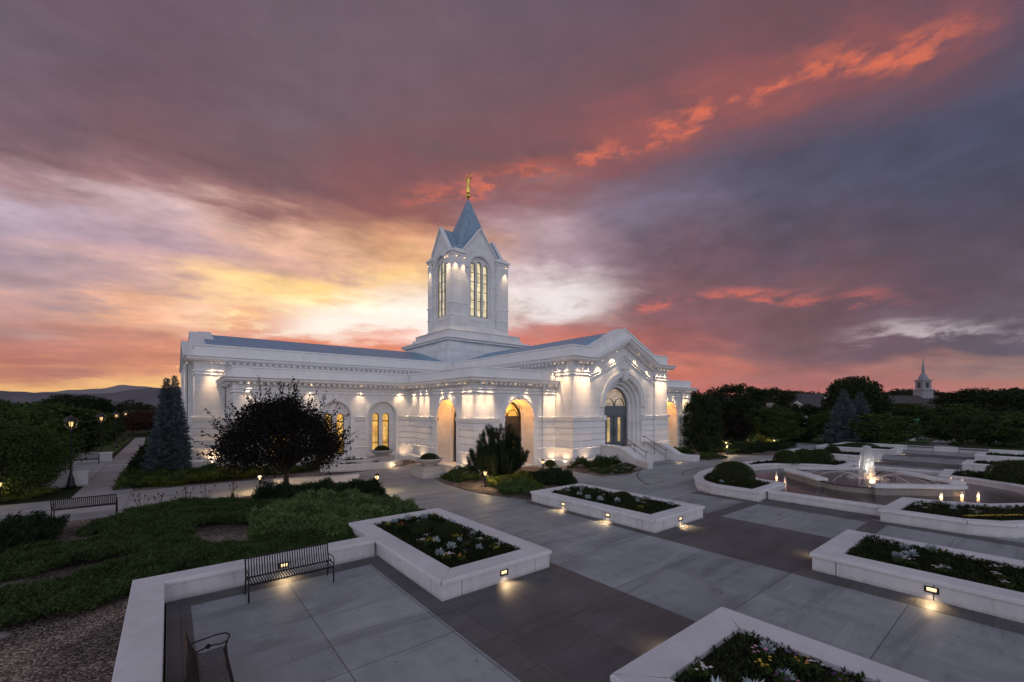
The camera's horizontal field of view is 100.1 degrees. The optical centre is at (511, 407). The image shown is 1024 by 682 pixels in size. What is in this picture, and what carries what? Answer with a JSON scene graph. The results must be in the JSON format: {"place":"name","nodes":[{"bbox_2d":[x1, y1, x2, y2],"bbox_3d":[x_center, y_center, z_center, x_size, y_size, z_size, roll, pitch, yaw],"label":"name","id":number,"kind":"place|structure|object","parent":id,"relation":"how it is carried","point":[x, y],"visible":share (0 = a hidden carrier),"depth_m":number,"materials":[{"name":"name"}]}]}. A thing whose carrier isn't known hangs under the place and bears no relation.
{"place":"outdoors","nodes":[
{"label":"outdoors","id":0,"kind":"place"},
{"bbox_2d":[61,462,108,480],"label":"alcove paving","id":1,"kind":"structure","parent":0,"point":[94,468],"depth_m":32.79,"materials":[{"name":"concrete"}]},
{"bbox_2d":[0,388,180,407],"bbox_3d":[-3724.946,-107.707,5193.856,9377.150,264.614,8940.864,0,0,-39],"label":"hills","id":2,"kind":"structure","parent":0,"point":[150,396],"depth_m":4543.20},
{"bbox_2d":[65,511,122,520],"bbox_3d":[-17.898,4.605,17.983,2.450,0.050,0.750,0,0,-39],"label":"path pad","id":3,"kind":"object","parent":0,"point":[80,517],"visible":0.36,"depth_m":17.99,"materials":[{"name":"concrete"}]},
{"bbox_2d":[50,494,117,516],"bbox_3d":[-17.907,4.155,18.001,1.958,0.899,0.666,0,0,-39],"label":"park bench","id":4,"kind":"object","parent":3,"relation":"on","point":[82,506],"visible":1,"depth_m":17.82,"materials":[{"name":"metal"}]},
{"bbox_2d":[36,385,153,393],"bbox_3d":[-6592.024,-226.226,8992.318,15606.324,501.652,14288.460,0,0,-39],"label":"mountains","id":5,"kind":"structure","parent":0,"point":[117,388],"depth_m":8534.04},
{"bbox_2d":[0,459,418,681],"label":"mulch ground","id":6,"kind":"structure","parent":0,"point":[82,645],"depth_m":8.79,"materials":[{"name":"soil"}]},
{"bbox_2d":[0,482,59,501],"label":"shrub cover","id":7,"kind":"object","parent":6,"relation":"on","point":[37,491],"visible":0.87,"depth_m":21.83,"materials":[{"name":"green plant"}]},
{"bbox_2d":[0,509,70,554],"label":"juniper cover","id":8,"kind":"object","parent":6,"relation":"on","point":[26,529],"visible":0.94,"depth_m":14.28,"materials":[{"name":"green plant"}]},
{"bbox_2d":[11,470,89,491],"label":"wall","id":9,"kind":"structure","parent":6,"relation":"on","point":[81,477],"depth_m":24.99,"materials":[{"name":"concrete"}]},
{"bbox_2d":[66,452,112,464],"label":"wall","id":10,"kind":"structure","parent":6,"relation":"on","point":[105,457],"depth_m":35.56,"materials":[{"name":"stone"}]},
{"bbox_2d":[122,444,179,473],"bbox_3d":[-31.125,4.073,37.885,3.920,1.132,22.687,0,0,-39],"label":"shrub cover","id":11,"kind":"object","parent":6,"relation":"on","point":[135,462],"visible":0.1,"depth_m":31.86,"materials":[{"name":"green plant"}]},
{"bbox_2d":[140,377,188,472],"bbox_3d":[-23.009,1.343,28.429,2.713,6.715,2.782,0,0,-39],"label":"spruce tree","id":12,"kind":"object","parent":6,"relation":"on","point":[166,449],"visible":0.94,"depth_m":28.18,"materials":[{"name":"green plant"}]},
{"bbox_2d":[171,375,193,466],"bbox_3d":[-23.918,1.190,30.338,2.348,7.020,2.400,0,0,-39],"label":"spruce tree","id":13,"kind":"object","parent":6,"relation":"on","point":[180,408],"visible":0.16,"depth_m":30.45,"materials":[{"name":"green plant"}]},
{"bbox_2d":[141,465,272,486],"bbox_3d":[-18.710,4.082,26.659,6.778,1.093,1.814,0,0,-39],"label":"shrub cover","id":14,"kind":"object","parent":6,"relation":"on","point":[207,476],"visible":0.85,"depth_m":26.05,"materials":[{"name":"green plant"}]},
{"bbox_2d":[0,481,422,626],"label":"juniper cover","id":15,"kind":"object","parent":6,"relation":"on","point":[160,538],"visible":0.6,"depth_m":12.74,"materials":[{"name":"green plant"}]},
{"bbox_2d":[111,461,315,489],"bbox_3d":[-19.544,4.125,29.315,11.327,1.016,6.360,0,0,-39],"label":"shrub cover","id":16,"kind":"object","parent":6,"relation":"on","point":[132,478],"visible":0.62,"depth_m":26.75,"materials":[{"name":"green plant"}]},
{"bbox_2d":[112,536,374,681],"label":"wall","id":17,"kind":"structure","parent":6,"relation":"on","point":[139,658],"depth_m":10.09,"materials":[{"name":"concrete"}]},
{"bbox_2d":[192,375,357,484],"bbox_3d":[-12.296,1.512,23.054,7.936,6.394,7.495,0,0,-39],"label":"tree","id":18,"kind":"object","parent":6,"relation":"on","point":[274,423],"visible":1,"depth_m":21.60,"materials":[{"name":"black plant"}]},
{"bbox_2d":[274,474,359,484],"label":"garden wall","id":19,"kind":"structure","parent":6,"relation":"on","point":[334,478],"depth_m":25.67,"materials":[{"name":"concrete"}]},
{"bbox_2d":[251,475,386,500],"bbox_3d":[-9.787,4.074,22.005,6.493,1.092,3.357,0,0,-18],"label":"juniper cover","id":20,"kind":"object","parent":6,"relation":"on","point":[283,490],"visible":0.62,"depth_m":21.51,"materials":[{"name":"green plant"}]},
{"bbox_2d":[245,486,418,538],"bbox_3d":[-7.634,4.156,17.805,6.263,0.943,7.418,0,0,-39],"label":"juniper cover","id":21,"kind":"object","parent":6,"relation":"on","point":[356,503],"visible":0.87,"depth_m":16.84,"materials":[{"name":"green plant"}]},
{"bbox_2d":[320,458,403,471],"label":"garden wall","id":22,"kind":"structure","parent":6,"relation":"on","point":[366,464],"depth_m":31.67,"materials":[{"name":"stone"}]},
{"bbox_2d":[410,457,447,478],"bbox_3d":[-5.588,4.040,28.966,1.900,1.220,1.900,0,0,-39],"label":"urn planter","id":23,"kind":"object","parent":6,"relation":"on","point":[432,468],"visible":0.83,"depth_m":28.36,"materials":[{"name":"stone"}]},
{"bbox_2d":[0,437,454,520],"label":"path paving","id":24,"kind":"structure","parent":0,"point":[102,480],"depth_m":23.69,"materials":[{"name":"concrete"}]},
{"bbox_2d":[166,559,519,681],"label":"pavilion paving","id":25,"kind":"structure","parent":0,"point":[381,631],"depth_m":8.60,"materials":[{"name":"concrete"}]},
{"bbox_2d":[166,598,195,681],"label":"paving band","id":26,"kind":"object","parent":25,"relation":"on","point":[179,618],"visible":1,"depth_m":8.59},
{"bbox_2d":[183,629,233,681],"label":"park bench","id":27,"kind":"object","parent":25,"relation":"on","point":[192,660],"visible":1,"depth_m":6.84,"materials":[{"name":"metal"}]},
{"bbox_2d":[190,559,369,604],"bbox_3d":[-5.971,4.605,11.470,4.218,0.020,0.530,0,0,-39],"label":"paving band","id":28,"kind":"object","parent":25,"relation":"on","point":[208,597],"visible":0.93,"depth_m":11.12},
{"bbox_2d":[244,543,334,602],"bbox_3d":[-5.622,4.155,10.904,1.958,0.899,0.666,0,0,-39],"label":"park bench","id":29,"kind":"object","parent":25,"relation":"on","point":[248,577],"visible":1,"depth_m":10.93,"materials":[{"name":"metal"}]},
{"bbox_2d":[0,408,1015,681],"bbox_3d":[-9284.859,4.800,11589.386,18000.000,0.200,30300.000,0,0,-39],"label":"ground","id":30,"kind":"structure","parent":0,"point":[62,494],"depth_m":23.12,"materials":[{"name":"concrete"}]},
{"bbox_2d":[0,420,73,496],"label":"broadleaf tree","id":31,"kind":"object","parent":30,"relation":"on","point":[52,456],"visible":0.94,"depth_m":22.27,"materials":[{"name":"green plant"}]},
{"bbox_2d":[0,398,89,471],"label":"broadleaf tree","id":32,"kind":"object","parent":30,"relation":"on","point":[21,414],"visible":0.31,"depth_m":25.01,"materials":[{"name":"green plant"}]},
{"bbox_2d":[11,401,125,452],"bbox_3d":[-40.304,2.088,37.696,8.821,5.267,8.951,0,0,35],"label":"broadleaf tree","id":33,"kind":"object","parent":30,"relation":"on","point":[88,418],"visible":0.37,"depth_m":37.98,"materials":[{"name":"green plant"}]},
{"bbox_2d":[63,415,78,487],"bbox_3d":[-25.474,2.520,24.759,0.680,4.200,0.670,0,0,-39],"label":"lamp post","id":34,"kind":"object","parent":30,"relation":"on","point":[71,480],"visible":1,"depth_m":24.70,"materials":[{"name":"black metal"}]},
{"bbox_2d":[41,394,118,417],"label":"broadleaf tree","id":35,"kind":"object","parent":30,"relation":"on","point":[83,401],"visible":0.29,"depth_m":81.04,"materials":[{"name":"green plant"}]},
{"bbox_2d":[19,399,157,423],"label":"distant woods","id":36,"kind":"object","parent":30,"relation":"on","point":[137,406],"visible":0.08,"depth_m":98.73,"materials":[{"name":"green plant"}]},
{"bbox_2d":[120,409,158,433],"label":"broadleaf tree","id":37,"kind":"object","parent":30,"relation":"on","point":[134,421],"visible":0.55,"depth_m":72.45,"materials":[{"name":"red plant"}]},
{"bbox_2d":[177,170,699,470],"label":"temple","id":38,"kind":"structure","parent":30,"relation":"on","point":[457,378],"depth_m":36.49,"materials":[{"name":"stone"}]},
{"bbox_2d":[470,263,474,316],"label":"window","id":39,"kind":"structure","parent":38,"relation":"in","point":[472,267],"depth_m":55.25,"materials":[{"name":"yellow glass"}]},
{"bbox_2d":[505,402,519,457],"bbox_3d":[-0.388,1.980,34.119,2.600,5.000,0.180,0,0,-39],"label":"door","id":40,"kind":"structure","parent":38,"relation":"in","point":[512,414],"depth_m":34.52,"materials":[{"name":"brown metal"}]},
{"bbox_2d":[604,388,626,444],"bbox_3d":[9.253,0.810,38.831,3.600,5.300,0.180,0,0,-39],"label":"door","id":41,"kind":"structure","parent":38,"relation":"in","point":[615,408],"depth_m":39.04,"materials":[{"name":"blue"}]},
{"bbox_2d":[703,383,757,405],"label":"broadleaf tree","id":42,"kind":"object","parent":30,"relation":"on","point":[720,394],"visible":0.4,"depth_m":122.19,"materials":[{"name":"green plant"}]},
{"bbox_2d":[719,410,754,441],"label":"broadleaf tree","id":43,"kind":"object","parent":30,"relation":"on","point":[731,430],"visible":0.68,"depth_m":55.10,"materials":[{"name":"green plant"}]},
{"bbox_2d":[713,400,765,428],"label":"broadleaf tree","id":44,"kind":"object","parent":30,"relation":"on","point":[742,406],"visible":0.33,"depth_m":71.93,"materials":[{"name":"green plant"}]},
{"bbox_2d":[738,387,800,406],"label":"broadleaf tree","id":45,"kind":"object","parent":30,"relation":"on","point":[759,395],"visible":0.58,"depth_m":100.23,"materials":[{"name":"green plant"}]},
{"bbox_2d":[744,403,807,440],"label":"broadleaf tree","id":46,"kind":"object","parent":30,"relation":"on","point":[766,429],"visible":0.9,"depth_m":56.43,"materials":[{"name":"green plant"}]},
{"bbox_2d":[770,403,824,428],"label":"broadleaf tree","id":47,"kind":"object","parent":30,"relation":"on","point":[808,410],"visible":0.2,"depth_m":71.33,"materials":[{"name":"green plant"}]},
{"bbox_2d":[804,410,836,441],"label":"broadleaf tree","id":48,"kind":"object","parent":30,"relation":"on","point":[815,424],"visible":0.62,"depth_m":57.03,"materials":[{"name":"green plant"}]},
{"bbox_2d":[818,389,867,443],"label":"spruce tree","id":49,"kind":"object","parent":30,"relation":"on","point":[843,414],"visible":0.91,"depth_m":52.31,"materials":[{"name":"green plant"}]},
{"bbox_2d":[820,379,894,416],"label":"broadleaf tree","id":50,"kind":"object","parent":30,"relation":"on","point":[870,396],"visible":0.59,"depth_m":65.12,"materials":[{"name":"green plant"}]},
{"bbox_2d":[838,392,880,442],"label":"spruce tree","id":51,"kind":"object","parent":30,"relation":"on","point":[861,410],"visible":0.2,"depth_m":53.25,"materials":[{"name":"green plant"}]},
{"bbox_2d":[828,375,890,400],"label":"broadleaf tree","id":52,"kind":"object","parent":30,"relation":"on","point":[850,378],"visible":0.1,"depth_m":97.17,"materials":[{"name":"green plant"}]},
{"bbox_2d":[839,412,927,443],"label":"broadleaf tree","id":53,"kind":"object","parent":30,"relation":"on","point":[898,425],"visible":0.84,"depth_m":49.95,"materials":[{"name":"green plant"}]},
{"bbox_2d":[889,358,938,407],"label":"church","id":54,"kind":"structure","parent":30,"relation":"on","point":[923,392],"depth_m":212.92,"materials":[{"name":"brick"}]},
{"bbox_2d":[885,401,947,428],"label":"broadleaf tree","id":55,"kind":"object","parent":30,"relation":"on","point":[911,410],"visible":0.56,"depth_m":74.37,"materials":[{"name":"green plant"}]},
{"bbox_2d":[921,403,995,426],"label":"broadleaf tree","id":56,"kind":"object","parent":30,"relation":"on","point":[953,409],"visible":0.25,"depth_m":72.21,"materials":[{"name":"green plant"}]},
{"bbox_2d":[922,412,1019,444],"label":"broadleaf tree","id":57,"kind":"object","parent":30,"relation":"on","point":[943,424],"visible":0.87,"depth_m":51.83,"materials":[{"name":"green plant"}]},
{"bbox_2d":[926,387,1023,410],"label":"broadleaf tree","id":58,"kind":"object","parent":30,"relation":"on","point":[966,396],"visible":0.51,"depth_m":98.92,"materials":[{"name":"green plant"}]},
{"bbox_2d":[953,414,1023,446],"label":"broadleaf tree","id":59,"kind":"object","parent":30,"relation":"on","point":[1014,420],"visible":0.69,"depth_m":49.48,"materials":[{"name":"green plant"}]},
{"bbox_2d":[0,0,1023,396],"label":"sky","id":60,"kind":"structure","parent":0,"point":[793,195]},
{"bbox_2d":[362,442,1023,681],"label":"plaza paving","id":61,"kind":"structure","parent":0,"point":[900,636],"depth_m":11.80,"materials":[{"name":"concrete"}]},
{"bbox_2d":[348,508,551,600],"bbox_3d":[-2.337,4.360,13.792,3.621,0.520,6.671,0,0,-39],"label":"planter","id":62,"kind":"object","parent":61,"relation":"on","point":[437,579],"visible":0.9,"depth_m":11.78,"materials":[{"name":"concrete"}]},
{"bbox_2d":[409,519,436,535],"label":"shrub","id":63,"kind":"object","parent":62,"relation":"on","point":[421,526],"visible":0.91,"depth_m":13.97,"materials":[{"name":"green plant"}]},
{"bbox_2d":[374,513,519,567],"bbox_3d":[-2.322,4.072,13.786,2.500,0.286,5.539,0,0,-39],"label":"bedding","id":64,"kind":"object","parent":62,"relation":"in","point":[420,546],"visible":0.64,"depth_m":12.93,"materials":[{"name":"green plant"}]},
{"bbox_2d":[432,521,462,539],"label":"shrub","id":65,"kind":"object","parent":62,"relation":"on","point":[446,529],"visible":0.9,"depth_m":13.61,"materials":[{"name":"green plant"}]},
{"bbox_2d":[365,556,569,681],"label":"paving band","id":66,"kind":"object","parent":61,"relation":"on","point":[506,653],"visible":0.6,"depth_m":8.71,"materials":[{"name":"concrete"}]},
{"bbox_2d":[450,572,544,604],"bbox_3d":[-0.293,4.605,10.978,2.770,0.020,0.398,0,0,-39],"label":"paving band","id":67,"kind":"object","parent":61,"relation":"on","point":[477,594],"visible":1,"depth_m":10.87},
{"bbox_2d":[434,466,578,500],"bbox_3d":[0.828,4.600,26.995,9.350,0.060,9.300,0,0,-39],"label":"mulch bed","id":68,"kind":"object","parent":61,"relation":"on","point":[477,486],"visible":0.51,"depth_m":24.75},
{"bbox_2d":[439,464,480,482],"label":"shrub cover","id":69,"kind":"object","parent":68,"relation":"on","point":[462,473],"visible":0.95,"depth_m":27.29,"materials":[{"name":"green plant"}]},
{"bbox_2d":[466,423,529,477],"bbox_3d":[-0.922,2.783,27.692,3.853,3.703,4.301,0,0,-39],"label":"pine shrub","id":70,"kind":"object","parent":68,"relation":"on","point":[496,454],"visible":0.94,"depth_m":27.04,"materials":[{"name":"green plant"}]},
{"bbox_2d":[484,470,543,487],"bbox_3d":[0.205,4.161,24.969,3.093,0.918,4.065,0,0,-39],"label":"shrub cover","id":71,"kind":"object","parent":68,"relation":"on","point":[491,481],"visible":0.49,"depth_m":25.36,"materials":[{"name":"green plant"}]},
{"bbox_2d":[495,477,550,495],"bbox_3d":[0.713,4.154,22.681,3.713,0.930,2.124,0,0,10],"label":"shrub cover","id":72,"kind":"object","parent":68,"relation":"on","point":[511,486],"visible":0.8,"depth_m":22.54,"materials":[{"name":"green plant"}]},
{"bbox_2d":[518,466,577,485],"bbox_3d":[2.126,4.180,27.262,3.645,0.885,5.314,0,0,-2],"label":"shrub cover","id":73,"kind":"object","parent":68,"relation":"on","point":[557,475],"visible":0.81,"depth_m":26.25,"materials":[{"name":"green plant"}]},
{"bbox_2d":[459,576,675,681],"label":"paving panel","id":74,"kind":"structure","parent":61,"relation":"on","point":[570,644],"depth_m":8.90,"materials":[{"name":"concrete"}]},
{"bbox_2d":[562,464,638,475],"bbox_3d":[6.974,4.600,31.919,5.800,0.060,5.300,0,0,-39],"label":"mulch bed","id":75,"kind":"object","parent":61,"relation":"on","point":[581,469],"visible":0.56,"depth_m":30.61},
{"bbox_2d":[566,455,621,467],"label":"shrub cover","id":76,"kind":"object","parent":75,"relation":"on","point":[605,462],"visible":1,"depth_m":32.68,"materials":[{"name":"green plant"}]},
{"bbox_2d":[588,462,636,474],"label":"shrub cover","id":77,"kind":"object","parent":75,"relation":"on","point":[618,468],"visible":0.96,"depth_m":30.69,"materials":[{"name":"green plant"}]},
{"bbox_2d":[536,562,694,633],"bbox_3d":[4.415,4.605,7.958,0.798,0.020,24.900,0,0,-39],"label":"paving band","id":78,"kind":"object","parent":61,"relation":"on","point":[672,622],"depth_m":10.20,"materials":[{"name":"concrete"}]},
{"bbox_2d":[530,483,704,532],"bbox_3d":[4.453,4.360,19.392,3.621,0.520,6.921,0,0,-39],"label":"planter","id":79,"kind":"object","parent":61,"relation":"on","point":[681,514],"visible":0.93,"depth_m":17.55,"materials":[{"name":"stone"}]},
{"bbox_2d":[553,485,678,513],"bbox_3d":[4.457,4.051,19.405,2.521,0.330,5.762,0,0,-39],"label":"bedding","id":80,"kind":"object","parent":79,"relation":"on","point":[633,504],"visible":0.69,"depth_m":18.42,"materials":[{"name":"green plant"}]},
{"bbox_2d":[707,500,761,515],"bbox_3d":[10.279,4.605,19.639,4.198,0.020,0.600,0,0,-39],"label":"paving band","id":81,"kind":"object","parent":61,"relation":"on","point":[733,508],"visible":1,"depth_m":19.47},
{"bbox_2d":[691,447,778,455],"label":"mulch bed","id":82,"kind":"object","parent":61,"relation":"on","point":[768,452],"visible":0.17,"depth_m":42.46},
{"bbox_2d":[678,393,725,448],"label":"evergreen tree","id":83,"kind":"object","parent":82,"relation":"on","point":[710,430],"visible":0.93,"depth_m":45.86,"materials":[{"name":"green plant"}]},
{"bbox_2d":[696,437,797,453],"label":"shrub cover","id":84,"kind":"object","parent":82,"relation":"on","point":[747,446],"visible":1,"depth_m":44.43,"materials":[{"name":"green plant"}]},
{"bbox_2d":[694,467,786,501],"bbox_3d":[13.614,4.360,25.640,8.636,0.520,5.521,0,0,-39],"label":"planter","id":85,"kind":"object","parent":61,"relation":"on","point":[754,493],"visible":0.56,"depth_m":22.41,"materials":[{"name":"concrete"}]},
{"bbox_2d":[709,460,756,484],"bbox_3d":[12.416,3.590,24.091,2.405,1.287,2.446,0,0,30],"label":"shrub","id":86,"kind":"object","parent":85,"relation":"in","point":[733,471],"visible":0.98,"depth_m":23.46,"materials":[{"name":"green plant"}]},
{"bbox_2d":[675,519,826,563],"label":"paving panel","id":87,"kind":"structure","parent":61,"relation":"on","point":[791,548],"depth_m":14.90,"materials":[{"name":"concrete"}]},
{"bbox_2d":[703,513,832,541],"bbox_3d":[11.813,4.605,13.885,0.598,0.020,24.900,0,0,-39],"label":"paving band","id":88,"kind":"object","parent":61,"relation":"on","point":[808,535],"depth_m":16.39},
{"bbox_2d":[610,606,929,681],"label":"planter","id":89,"kind":"object","parent":61,"relation":"on","point":[679,652],"visible":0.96,"depth_m":7.14,"materials":[{"name":"concrete"}]},
{"bbox_2d":[676,630,879,681],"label":"bedding","id":90,"kind":"object","parent":89,"relation":"on","point":[806,675],"visible":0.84,"depth_m":6.80,"materials":[{"name":"green plant"}]},
{"bbox_2d":[526,501,1023,634],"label":"paving band","id":91,"kind":"object","parent":61,"relation":"on","point":[944,608],"visible":0.67,"depth_m":11.51,"materials":[{"name":"concrete"}]},
{"bbox_2d":[743,459,858,470],"bbox_3d":[21.018,4.360,31.573,8.636,0.520,5.521,0,0,-39],"label":"planter","id":92,"kind":"object","parent":61,"relation":"on","point":[763,466],"visible":0.44,"depth_m":30.96,"materials":[{"name":"stone"}]},
{"bbox_2d":[772,449,800,464],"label":"shrub","id":93,"kind":"object","parent":92,"relation":"on","point":[789,457],"visible":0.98,"depth_m":31.39,"materials":[{"name":"green plant"}]},
{"bbox_2d":[759,502,870,521],"bbox_3d":[13.269,4.605,19.023,0.700,0.020,4.096,0,0,-39],"label":"paving band","id":94,"kind":"object","parent":61,"relation":"on","point":[818,512],"visible":1,"depth_m":18.74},
{"bbox_2d":[761,499,879,519],"bbox_3d":[13.906,4.605,19.470,0.848,0.020,4.600,0,0,-39],"label":"paving band","id":95,"kind":"object","parent":61,"relation":"on","point":[825,509],"visible":0.79,"depth_m":19.28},
{"bbox_2d":[768,490,885,515],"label":"wall","id":96,"kind":"structure","parent":61,"relation":"on","point":[843,505],"depth_m":19.55,"materials":[{"name":"stone"}]},
{"bbox_2d":[816,444,903,454],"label":"planter","id":97,"kind":"object","parent":61,"relation":"on","point":[894,451],"visible":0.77,"depth_m":42.72,"materials":[{"name":"stone"}]},
{"bbox_2d":[855,520,888,533],"bbox_3d":[13.217,4.605,15.971,4.198,0.020,0.600,0,0,-39],"label":"paving band","id":98,"kind":"object","parent":61,"relation":"on","point":[873,526],"visible":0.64,"depth_m":16.53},
{"bbox_2d":[754,445,1023,504],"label":"fountain","id":99,"kind":"object","parent":61,"relation":"on","point":[865,481],"visible":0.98,"depth_m":22.86,"materials":[{"name":"white stone"}]},
{"bbox_2d":[809,529,1023,622],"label":"planter","id":100,"kind":"object","parent":61,"relation":"on","point":[832,557],"visible":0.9,"depth_m":10.74,"materials":[{"name":"concrete"}]},
{"bbox_2d":[848,534,1023,592],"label":"bedding","id":101,"kind":"object","parent":100,"relation":"on","point":[1018,572],"visible":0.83,"depth_m":11.29,"materials":[{"name":"green plant"}]},
{"bbox_2d":[880,461,953,468],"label":"paving panel","id":102,"kind":"structure","parent":61,"relation":"on","point":[919,464],"depth_m":34.47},
{"bbox_2d":[835,442,1023,454],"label":"wall","id":103,"kind":"structure","parent":61,"relation":"on","point":[945,449],"depth_m":44.12,"materials":[{"name":"stone"}]},
{"bbox_2d":[878,497,1023,537],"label":"planter","id":104,"kind":"object","parent":61,"relation":"on","point":[896,512],"visible":0.7,"depth_m":16.17,"materials":[{"name":"stone"}]},
{"bbox_2d":[906,500,1023,520],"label":"bedding","id":105,"kind":"object","parent":104,"relation":"on","point":[1015,510],"visible":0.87,"depth_m":16.99,"materials":[{"name":"green plant"}]},
{"bbox_2d":[888,523,1023,547],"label":"paving band","id":106,"kind":"object","parent":61,"relation":"on","point":[1000,541],"visible":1,"depth_m":15.25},
{"bbox_2d":[938,469,1023,494],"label":"planter","id":107,"kind":"object","parent":61,"relation":"on","point":[949,473],"visible":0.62,"depth_m":24.21,"materials":[{"name":"concrete"}]},
{"bbox_2d":[982,459,1023,484],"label":"shrub","id":108,"kind":"object","parent":107,"relation":"on","point":[1009,470],"visible":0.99,"depth_m":23.73,"materials":[{"name":"green plant"}]},
{"bbox_2d":[722,433,1023,450],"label":"lawn","id":109,"kind":"structure","parent":0,"point":[999,446],"depth_m":55.04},
{"bbox_2d":[778,403,815,441],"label":"evergreen tree","id":110,"kind":"object","parent":109,"relation":"on","point":[805,436],"visible":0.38,"depth_m":58.02,"materials":[{"name":"green plant"}]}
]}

